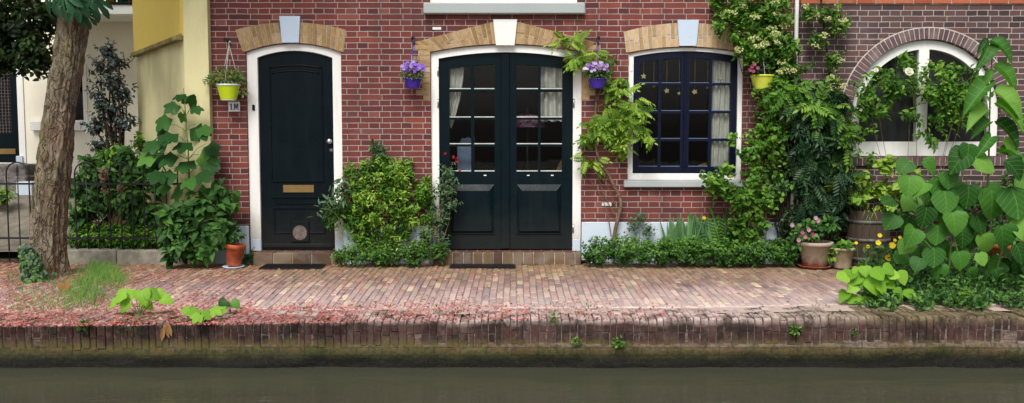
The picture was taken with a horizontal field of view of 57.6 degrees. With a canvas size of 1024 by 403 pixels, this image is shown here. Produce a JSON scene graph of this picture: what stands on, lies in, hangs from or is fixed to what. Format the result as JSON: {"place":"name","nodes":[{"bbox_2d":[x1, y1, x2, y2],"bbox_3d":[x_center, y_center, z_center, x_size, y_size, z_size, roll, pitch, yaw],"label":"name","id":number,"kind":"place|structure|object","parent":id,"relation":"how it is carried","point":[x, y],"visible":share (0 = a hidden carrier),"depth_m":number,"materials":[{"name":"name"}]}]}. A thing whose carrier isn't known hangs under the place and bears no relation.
{"place":"outdoors","nodes":[
{"label":"outdoors","id":0,"kind":"place"},
{"bbox_2d":[0,189,115,251],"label":"garden path","id":1,"kind":"structure","parent":0,"point":[14,218],"depth_m":11.57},
{"bbox_2d":[0,185,19,206],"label":"path bush","id":2,"kind":"object","parent":1,"relation":"on","point":[3,197],"visible":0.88,"depth_m":11.84,"materials":[{"name":"green plant"}]},
{"bbox_2d":[0,178,162,259],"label":"garden ground","id":3,"kind":"structure","parent":0,"point":[5,255],"depth_m":11.05,"materials":[{"name":"soil"}]},
{"bbox_2d":[0,0,56,80],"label":"dark tree","id":4,"kind":"object","parent":3,"relation":"on","point":[25,50],"visible":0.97,"depth_m":11.28,"materials":[{"name":"green plant"}]},
{"bbox_2d":[0,0,138,194],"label":"cream house","id":5,"kind":"structure","parent":3,"relation":"on","point":[22,100],"depth_m":13.22,"materials":[{"name":"white paint"}]},
{"bbox_2d":[0,73,19,161],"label":"door","id":6,"kind":"structure","parent":5,"relation":"in","point":[9,133],"depth_m":13.29,"materials":[{"name":"paint"}]},
{"bbox_2d":[30,64,91,129],"bbox_3d":[-6.393,-1.476,13.235,0.853,0.931,0.180,0,4,0],"label":"window","id":7,"kind":"structure","parent":5,"relation":"in","point":[34,125],"depth_m":13.19,"materials":[{"name":"white paint"}]},
{"bbox_2d":[0,162,181,260],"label":"iron fence","id":8,"kind":"object","parent":3,"relation":"on","point":[86,184],"visible":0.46,"depth_m":10.54,"materials":[{"name":"black metal"}]},
{"bbox_2d":[80,37,141,175],"bbox_3d":[-4.888,-1.135,11.354,0.685,1.695,0.464,0,4,0],"label":"holly shrub","id":9,"kind":"object","parent":3,"relation":"on","point":[115,83],"visible":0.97,"depth_m":11.30,"materials":[{"name":"green plant"}]},
{"bbox_2d":[67,221,162,248],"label":"ground cover","id":10,"kind":"object","parent":3,"relation":"on","point":[105,243],"visible":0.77,"depth_m":10.69,"materials":[{"name":"green plant"}]},
{"bbox_2d":[68,145,163,234],"bbox_3d":[-4.608,-0.109,10.861,1.247,1.106,0.620,0,4,0],"label":"garden shrub","id":11,"kind":"object","parent":3,"relation":"on","point":[126,154],"visible":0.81,"depth_m":10.76,"materials":[{"name":"green plant"}]},
{"bbox_2d":[92,131,145,174],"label":"leafy shrub","id":12,"kind":"object","parent":3,"relation":"on","point":[107,156],"visible":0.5,"depth_m":11.25,"materials":[{"name":"green plant"}]},
{"bbox_2d":[0,259,568,321],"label":"ground","id":13,"kind":"structure","parent":0,"point":[7,261],"depth_m":21.99,"materials":[{"name":"soil"}]},
{"bbox_2d":[0,367,1023,402],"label":"water","id":14,"kind":"structure","parent":0,"point":[514,385],"depth_m":7.03,"materials":[{"name":"green liquid"}]},
{"bbox_2d":[0,319,1023,367],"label":"quay wall","id":15,"kind":"structure","parent":14,"relation":"in","point":[1007,351],"depth_m":7.55,"materials":[{"name":"brown brick"}]},
{"bbox_2d":[75,319,91,333],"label":"wall weed","id":16,"kind":"object","parent":15,"relation":"attached to","point":[82,321],"depth_m":7.52,"materials":[{"name":"green plant"}]},
{"bbox_2d":[117,316,147,338],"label":"wall weed","id":17,"kind":"object","parent":15,"relation":"attached to","point":[130,326],"depth_m":7.50,"materials":[{"name":"green plant"}]},
{"bbox_2d":[160,322,171,340],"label":"withered leaf","id":18,"kind":"object","parent":15,"relation":"attached to","point":[166,330],"visible":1,"depth_m":7.53,"materials":[{"name":"beige plant"}]},
{"bbox_2d":[0,306,1023,350],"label":"quay edge","id":19,"kind":"object","parent":15,"relation":"on","point":[928,325],"visible":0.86,"depth_m":7.56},
{"bbox_2d":[109,287,173,315],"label":"quay plant","id":20,"kind":"object","parent":19,"relation":"on","point":[145,297],"visible":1,"depth_m":7.77,"materials":[{"name":"green plant"}]},
{"bbox_2d":[180,305,226,323],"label":"quay plant","id":21,"kind":"object","parent":19,"relation":"on","point":[197,315],"visible":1,"depth_m":7.53,"materials":[{"name":"green plant"}]},
{"bbox_2d":[218,297,240,312],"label":"quay plant","id":22,"kind":"object","parent":19,"relation":"on","point":[223,301],"visible":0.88,"depth_m":7.81,"materials":[{"name":"green plant"}]},
{"bbox_2d":[549,312,558,321],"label":"wall weed","id":23,"kind":"object","parent":19,"relation":"on","point":[556,318],"depth_m":7.52,"materials":[{"name":"green plant"}]},
{"bbox_2d":[571,337,581,346],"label":"wall weed","id":24,"kind":"object","parent":15,"relation":"attached to","point":[576,343],"depth_m":7.53,"materials":[{"name":"green plant"}]},
{"bbox_2d":[611,335,624,349],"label":"wall weed","id":25,"kind":"object","parent":15,"relation":"attached to","point":[621,343],"depth_m":7.52,"materials":[{"name":"green plant"}]},
{"bbox_2d":[789,322,802,336],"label":"wall weed","id":26,"kind":"object","parent":15,"relation":"attached to","point":[794,332],"depth_m":7.52,"materials":[{"name":"green plant"}]},
{"bbox_2d":[0,263,1023,317],"bbox_3d":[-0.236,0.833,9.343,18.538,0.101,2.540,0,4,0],"label":"pavement","id":27,"kind":"structure","parent":0,"point":[826,283],"depth_m":9.04,"materials":[{"name":"red brick"}]},
{"bbox_2d":[29,0,112,278],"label":"chestnut tree","id":28,"kind":"object","parent":27,"relation":"on","point":[49,218],"visible":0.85,"depth_m":9.46,"materials":[{"name":"brown plant"}]},
{"bbox_2d":[16,244,56,283],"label":"ivy","id":29,"kind":"object","parent":28,"relation":"attached to","point":[31,264],"visible":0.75,"depth_m":9.27,"materials":[{"name":"green plant"}]},
{"bbox_2d":[0,256,224,326],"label":"grass","id":30,"kind":"structure","parent":27,"relation":"on","point":[104,270],"depth_m":8.84,"materials":[{"name":"green plant"}]},
{"bbox_2d":[57,280,69,291],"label":"withered leaf","id":31,"kind":"object","parent":30,"relation":"in","point":[66,285],"visible":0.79,"depth_m":8.80,"materials":[{"name":"brown plant"}]},
{"bbox_2d":[67,248,186,264],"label":"garden kerb","id":32,"kind":"structure","parent":27,"relation":"on","point":[119,255],"depth_m":10.51,"materials":[{"name":"stone"}]},
{"bbox_2d":[131,0,215,264],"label":"yellow wall","id":33,"kind":"structure","parent":27,"relation":"on","point":[171,53],"depth_m":10.59,"materials":[{"name":"yellow paint"}]},
{"bbox_2d":[136,88,221,237],"bbox_3d":[-3.648,-0.303,10.212,0.885,1.865,0.577,0,4,0],"label":"climbing plant","id":34,"kind":"object","parent":33,"relation":"attached to","point":[152,161],"visible":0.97,"depth_m":10.14,"materials":[{"name":"green plant"}]},
{"bbox_2d":[152,177,241,269],"bbox_3d":[-3.435,0.257,10.198,0.925,1.036,0.554,0,4,0],"label":"hydrangea bush","id":35,"kind":"object","parent":27,"relation":"on","point":[199,247],"visible":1,"depth_m":10.09,"materials":[{"name":"green plant"}]},
{"bbox_2d":[222,226,246,268],"bbox_3d":[-3.073,0.499,10.209,0.307,0.459,0.267,2,5,25],"label":"terracotta pot","id":36,"kind":"object","parent":27,"relation":"on","point":[234,253],"visible":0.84,"depth_m":10.15,"materials":[{"name":"ceramic"}]},
{"bbox_2d":[242,247,254,264],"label":"wall weed","id":37,"kind":"object","parent":27,"relation":"on","point":[248,257],"depth_m":10.41,"materials":[{"name":"green plant"}]},
{"bbox_2d":[258,264,325,268],"bbox_3d":[-2.415,0.713,10.269,0.678,0.018,0.306,0,4,0],"label":"doormat","id":38,"kind":"object","parent":27,"relation":"on","point":[292,266],"visible":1,"depth_m":10.19,"materials":[{"name":"rubber"}]},
{"bbox_2d":[0,260,743,326],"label":"fallen petals","id":39,"kind":"object","parent":27,"relation":"on","point":[248,309],"visible":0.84,"depth_m":7.97,"materials":[{"name":"pink plant"}]},
{"bbox_2d":[321,154,439,268],"bbox_3d":[-1.463,0.102,10.309,1.328,1.282,0.592,0,4,0],"label":"shrub","id":40,"kind":"object","parent":27,"relation":"on","point":[359,225],"visible":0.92,"depth_m":10.30,"materials":[{"name":"green plant"}]},
{"bbox_2d":[307,138,387,246],"bbox_3d":[-1.793,-0.055,10.292,0.946,1.294,0.374,-1,5,-16],"label":"tall shoot","id":41,"kind":"object","parent":40,"relation":"on","point":[331,206],"visible":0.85,"depth_m":10.25,"materials":[{"name":"green plant"}]},
{"bbox_2d":[330,238,447,267],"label":"bush","id":42,"kind":"object","parent":27,"relation":"on","point":[411,254],"visible":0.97,"depth_m":10.23,"materials":[{"name":"green plant"}]},
{"bbox_2d":[419,257,433,266],"bbox_3d":[-0.954,0.664,10.361,0.172,0.118,0.146,0,4,0],"label":"stone","id":43,"kind":"object","parent":27,"relation":"on","point":[423,262],"visible":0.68,"depth_m":10.31,"materials":[{"name":"grey stone"}]},
{"bbox_2d":[425,152,462,262],"bbox_3d":[-0.781,0.068,10.369,0.484,1.240,0.250,0,4,0],"label":"salvia","id":44,"kind":"object","parent":27,"relation":"on","point":[445,190],"visible":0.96,"depth_m":10.36,"materials":[{"name":"green plant"}]},
{"bbox_2d":[449,264,514,267],"bbox_3d":[-0.324,0.710,10.308,0.724,0.018,0.227,0,4,0],"label":"doormat","id":45,"kind":"object","parent":27,"relation":"on","point":[482,265],"visible":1,"depth_m":10.24,"materials":[{"name":"rubber"}]},
{"bbox_2d":[125,264,839,320],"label":"leaf litter","id":46,"kind":"object","parent":27,"relation":"on","point":[491,274],"visible":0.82,"depth_m":9.86,"materials":[{"name":"brown plant"}]},
{"bbox_2d":[210,0,798,265],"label":"brick house","id":47,"kind":"structure","parent":27,"relation":"on","point":[297,132],"depth_m":10.50,"materials":[{"name":"red brick"}]},
{"bbox_2d":[203,41,248,100],"bbox_3d":[-3.150,-1.437,10.236,0.438,0.660,0.373,-4,6,-40],"label":"lime basket","id":48,"kind":"object","parent":47,"relation":"hanging from","point":[227,91],"visible":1,"depth_m":10.20,"materials":[{"name":"plastic"}]},
{"bbox_2d":[228,102,239,111],"bbox_3d":[-3.112,-1.062,10.440,0.129,0.111,0.016,0,4,0],"label":"house number sign","id":49,"kind":"object","parent":47,"relation":"attached to","point":[233,106],"visible":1,"depth_m":10.43,"materials":[{"name":"white ceramic"}]},
{"bbox_2d":[259,51,334,247],"bbox_3d":[-2.434,-0.578,10.546,0.834,2.227,0.123,0,4,0],"label":"door","id":50,"kind":"structure","parent":47,"relation":"in","point":[296,87],"depth_m":10.56,"materials":[{"name":"paint"}]},
{"bbox_2d":[399,40,426,88],"bbox_3d":[-1.094,-1.511,10.230,0.323,0.536,0.288,0,4,0],"label":"violet basket","id":51,"kind":"object","parent":47,"relation":"hanging from","point":[412,82],"visible":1,"depth_m":10.18,"materials":[{"name":"plastic"}]},
{"bbox_2d":[450,67,463,127],"bbox_3d":[-0.655,-1.219,10.597,0.227,0.774,0.056,0,4,0],"label":"curtain","id":52,"kind":"object","parent":47,"relation":"hanging from","point":[456,77],"visible":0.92,"depth_m":10.59,"materials":[{"name":"white fabric"}]},
{"bbox_2d":[437,53,509,248],"bbox_3d":[-0.433,-0.565,10.558,0.815,2.219,0.101,0,4,0],"label":"door","id":53,"kind":"structure","parent":47,"relation":"in","point":[482,221],"depth_m":10.57,"materials":[{"name":"black paint"}]},
{"bbox_2d":[423,0,584,14],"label":"window","id":54,"kind":"structure","parent":47,"relation":"in","point":[435,7],"depth_m":10.28,"materials":[{"name":"white paint"}]},
{"bbox_2d":[509,53,574,248],"bbox_3d":[0.315,-0.565,10.558,0.778,2.219,0.101,0,4,0],"label":"door","id":55,"kind":"structure","parent":47,"relation":"in","point":[540,200],"depth_m":10.58,"materials":[{"name":"black paint"}]},
{"bbox_2d":[541,66,572,121],"bbox_3d":[0.528,-1.256,10.604,0.425,0.701,0.080,0,4,0],"label":"curtain","id":56,"kind":"object","parent":47,"relation":"hanging from","point":[551,103],"visible":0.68,"depth_m":10.61,"materials":[{"name":"white fabric"}]},
{"bbox_2d":[556,160,561,169],"bbox_3d":[0.546,-0.404,10.836,0.110,0.180,0.010,0,4,0],"label":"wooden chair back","id":57,"kind":"object","parent":47,"relation":"in","point":[559,167],"visible":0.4,"depth_m":10.84,"materials":[{"name":"brown wood"}]},
{"bbox_2d":[583,39,611,88],"bbox_3d":[0.934,-1.510,10.226,0.336,0.536,0.276,0,4,0],"label":"violet basket","id":58,"kind":"object","parent":47,"relation":"hanging from","point":[597,82],"visible":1,"depth_m":10.18,"materials":[{"name":"plastic"}]},
{"bbox_2d":[543,29,657,255],"bbox_3d":[0.964,-0.636,10.356,1.275,2.537,0.647,0,4,0],"label":"wisteria","id":59,"kind":"object","parent":47,"relation":"attached to","point":[603,129],"visible":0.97,"depth_m":10.29,"materials":[{"name":"green plant"}]},
{"bbox_2d":[623,48,746,186],"bbox_3d":[1.944,-0.944,10.483,1.374,1.561,0.190,0,4,0],"label":"window","id":60,"kind":"structure","parent":47,"relation":"in","point":[735,112],"depth_m":10.49,"materials":[{"name":"white paint"}]},
{"bbox_2d":[711,60,729,172],"bbox_3d":[2.384,-1.007,10.584,0.295,1.358,0.060,0,4,0],"label":"curtain","id":61,"kind":"object","parent":47,"relation":"hanging from","point":[720,126],"visible":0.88,"depth_m":10.58,"materials":[{"name":"white fabric"}]},
{"bbox_2d":[742,57,773,89],"bbox_3d":[2.695,-1.471,10.195,0.362,0.488,0.304,0,4,0],"label":"lime basket","id":62,"kind":"object","parent":47,"relation":"hanging from","point":[760,80],"visible":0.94,"depth_m":10.14,"materials":[{"name":"plastic"}]},
{"bbox_2d":[707,0,813,254],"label":"climbing hydrangea","id":63,"kind":"object","parent":47,"relation":"attached to","point":[778,45],"visible":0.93,"depth_m":10.13,"materials":[{"name":"green plant"}]},
{"bbox_3d":[0.103,0.306,11.117,1.250,0.792,0.600,0,4,0],"label":"side table","id":64,"kind":"object","parent":47,"relation":"in","visible":0},
{"bbox_2d":[457,137,474,169],"bbox_3d":[-0.534,-0.413,10.881,0.200,0.673,0.140,0,4,0],"label":"paper pile","id":65,"kind":"object","parent":64,"relation":"on","point":[464,157],"visible":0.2,"depth_m":10.81,"materials":[{"name":"white paper"}]},
{"bbox_2d":[517,109,544,169],"bbox_3d":[0.178,-0.574,10.838,0.420,1.000,0.420,0,4,0],"label":"table lamp","id":66,"kind":"object","parent":64,"relation":"on","point":[527,124],"visible":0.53,"depth_m":10.70,"materials":[{"name":"black metal"}]},
{"bbox_2d":[239,263,842,319],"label":"joint weeds","id":67,"kind":"object","parent":27,"relation":"on","point":[550,302],"visible":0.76,"depth_m":7.99,"materials":[{"name":"green plant"}]},
{"bbox_2d":[302,305,811,309],"bbox_3d":[0.789,0.926,8.050,5.198,0.068,0.037,0,4,0],"label":"kerb strip","id":68,"kind":"object","parent":27,"relation":"on","point":[592,307],"visible":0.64,"depth_m":8.04,"materials":[{"name":"grey stone"}]},
{"bbox_2d":[623,212,657,241],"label":"rose","id":69,"kind":"object","parent":27,"relation":"on","point":[639,217],"visible":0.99,"depth_m":10.42,"materials":[{"name":"green plant"}]},
{"bbox_2d":[580,233,799,267],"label":"hedge","id":70,"kind":"object","parent":27,"relation":"on","point":[746,253],"visible":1,"depth_m":10.18,"materials":[{"name":"green plant"}]},
{"bbox_2d":[659,213,718,247],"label":"iris","id":71,"kind":"object","parent":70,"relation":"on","point":[679,229],"visible":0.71,"depth_m":10.41,"materials":[{"name":"green plant"}]},
{"bbox_2d":[699,113,805,252],"bbox_3d":[2.660,-0.250,10.327,1.245,1.644,0.522,0,4,0],"label":"honeysuckle","id":72,"kind":"object","parent":70,"relation":"on","point":[753,195],"visible":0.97,"depth_m":10.25,"materials":[{"name":"green plant"}]},
{"bbox_2d":[689,207,759,251],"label":"fern","id":73,"kind":"object","parent":27,"relation":"on","point":[722,231],"visible":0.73,"depth_m":10.42,"materials":[{"name":"green plant"}]},
{"bbox_2d":[768,203,849,255],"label":"shade shrub","id":74,"kind":"object","parent":27,"relation":"on","point":[844,220],"visible":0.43,"depth_m":10.40,"materials":[{"name":"green plant"}]},
{"bbox_2d":[760,75,861,242],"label":"ash sprays","id":75,"kind":"object","parent":27,"relation":"on","point":[799,105],"visible":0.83,"depth_m":10.10,"materials":[{"name":"green plant"}]},
{"bbox_2d":[786,213,841,269],"bbox_3d":[3.284,0.427,10.172,0.623,0.609,0.408,0,4,0],"label":"petunia pot","id":76,"kind":"object","parent":27,"relation":"on","point":[814,254],"visible":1,"depth_m":10.09,"materials":[{"name":"ceramic"}]},
{"bbox_2d":[768,76,872,239],"bbox_3d":[3.411,-0.374,10.336,1.212,2.032,0.846,0,4,0],"label":"mahonia","id":77,"kind":"object","parent":27,"relation":"on","point":[809,169],"visible":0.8,"depth_m":10.19,"materials":[{"name":"green plant"}]},
{"bbox_2d":[827,239,855,269],"bbox_3d":[3.542,0.567,10.115,0.393,0.336,0.304,0,4,0],"label":"pot","id":78,"kind":"object","parent":27,"relation":"on","point":[842,251],"visible":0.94,"depth_m":10.05,"materials":[{"name":"beige ceramic"}]},
{"bbox_2d":[845,208,890,266],"bbox_3d":[3.975,0.385,10.401,0.477,0.660,0.475,0,4,0],"label":"wooden barrel","id":79,"kind":"object","parent":27,"relation":"on","point":[865,227],"visible":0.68,"depth_m":10.21,"materials":[{"name":"brown wood"}]},
{"bbox_2d":[825,154,921,218],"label":"light shrub","id":80,"kind":"object","parent":79,"relation":"in","point":[886,166],"visible":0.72,"depth_m":10.20,"materials":[{"name":"green plant"}]},
{"bbox_2d":[836,262,922,305],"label":"heart leaved seedling","id":81,"kind":"object","parent":27,"relation":"on","point":[875,280],"visible":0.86,"depth_m":8.01,"materials":[{"name":"green plant"}]},
{"bbox_2d":[855,233,910,270],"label":"yellow poppy","id":82,"kind":"object","parent":27,"relation":"on","point":[890,246],"visible":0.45,"depth_m":9.06,"materials":[{"name":"green plant"}]},
{"bbox_2d":[789,0,1023,262],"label":"purple brick house","id":83,"kind":"structure","parent":27,"relation":"on","point":[880,33],"depth_m":10.42,"materials":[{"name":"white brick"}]},
{"bbox_2d":[799,0,853,256],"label":"tall vine","id":84,"kind":"object","parent":83,"relation":"attached to","point":[842,25],"visible":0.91,"depth_m":10.23,"materials":[{"name":"green plant"}]},
{"bbox_2d":[843,50,993,256],"bbox_3d":[4.455,-0.513,10.312,1.678,2.319,0.463,0,4,0],"label":"climbing rose","id":85,"kind":"object","parent":83,"relation":"attached to","point":[935,96],"visible":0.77,"depth_m":10.25,"materials":[{"name":"green plant"}]},
{"bbox_2d":[851,40,1005,165],"bbox_3d":[4.663,-1.109,10.521,1.788,1.410,0.170,0,4,0],"label":"window","id":86,"kind":"structure","parent":83,"relation":"in","point":[922,47],"depth_m":10.51,"materials":[{"name":"white paint"}]},
{"bbox_2d":[859,50,984,141],"bbox_3d":[4.758,-1.217,10.698,1.620,1.150,0.060,0,4,0],"label":"window pane","id":87,"kind":"object","parent":86,"relation":"attached to","point":[896,129],"visible":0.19,"depth_m":10.71,"materials":[{"name":"clear glass"}]},
{"bbox_2d":[854,246,1023,311],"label":"ground cover","id":88,"kind":"object","parent":27,"relation":"on","point":[1003,297],"visible":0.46,"depth_m":8.20,"materials":[{"name":"green plant"}]},
{"bbox_2d":[880,36,1023,291],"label":"heart leaved plant","id":89,"kind":"object","parent":27,"relation":"on","point":[949,196],"visible":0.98,"depth_m":8.35,"materials":[{"name":"green plant"}]},
{"bbox_2d":[894,171,1014,246],"bbox_3d":[4.979,0.120,10.333,1.580,1.037,0.381,0,4,0],"label":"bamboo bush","id":90,"kind":"object","parent":27,"relation":"on","point":[1004,181],"visible":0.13,"depth_m":10.31,"materials":[{"name":"green plant"}]},
{"bbox_2d":[940,287,992,307],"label":"parsley weed","id":91,"kind":"object","parent":27,"relation":"on","point":[964,295],"visible":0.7,"depth_m":7.98,"materials":[{"name":"green plant"}]},
{"bbox_2d":[988,228,1021,258],"bbox_3d":[5.263,0.494,9.990,0.360,0.506,0.412,-3,5,-33],"label":"terracotta pot","id":92,"kind":"object","parent":27,"relation":"on","point":[995,248],"visible":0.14,"depth_m":9.88,"materials":[{"name":"orange ceramic"}]}
]}

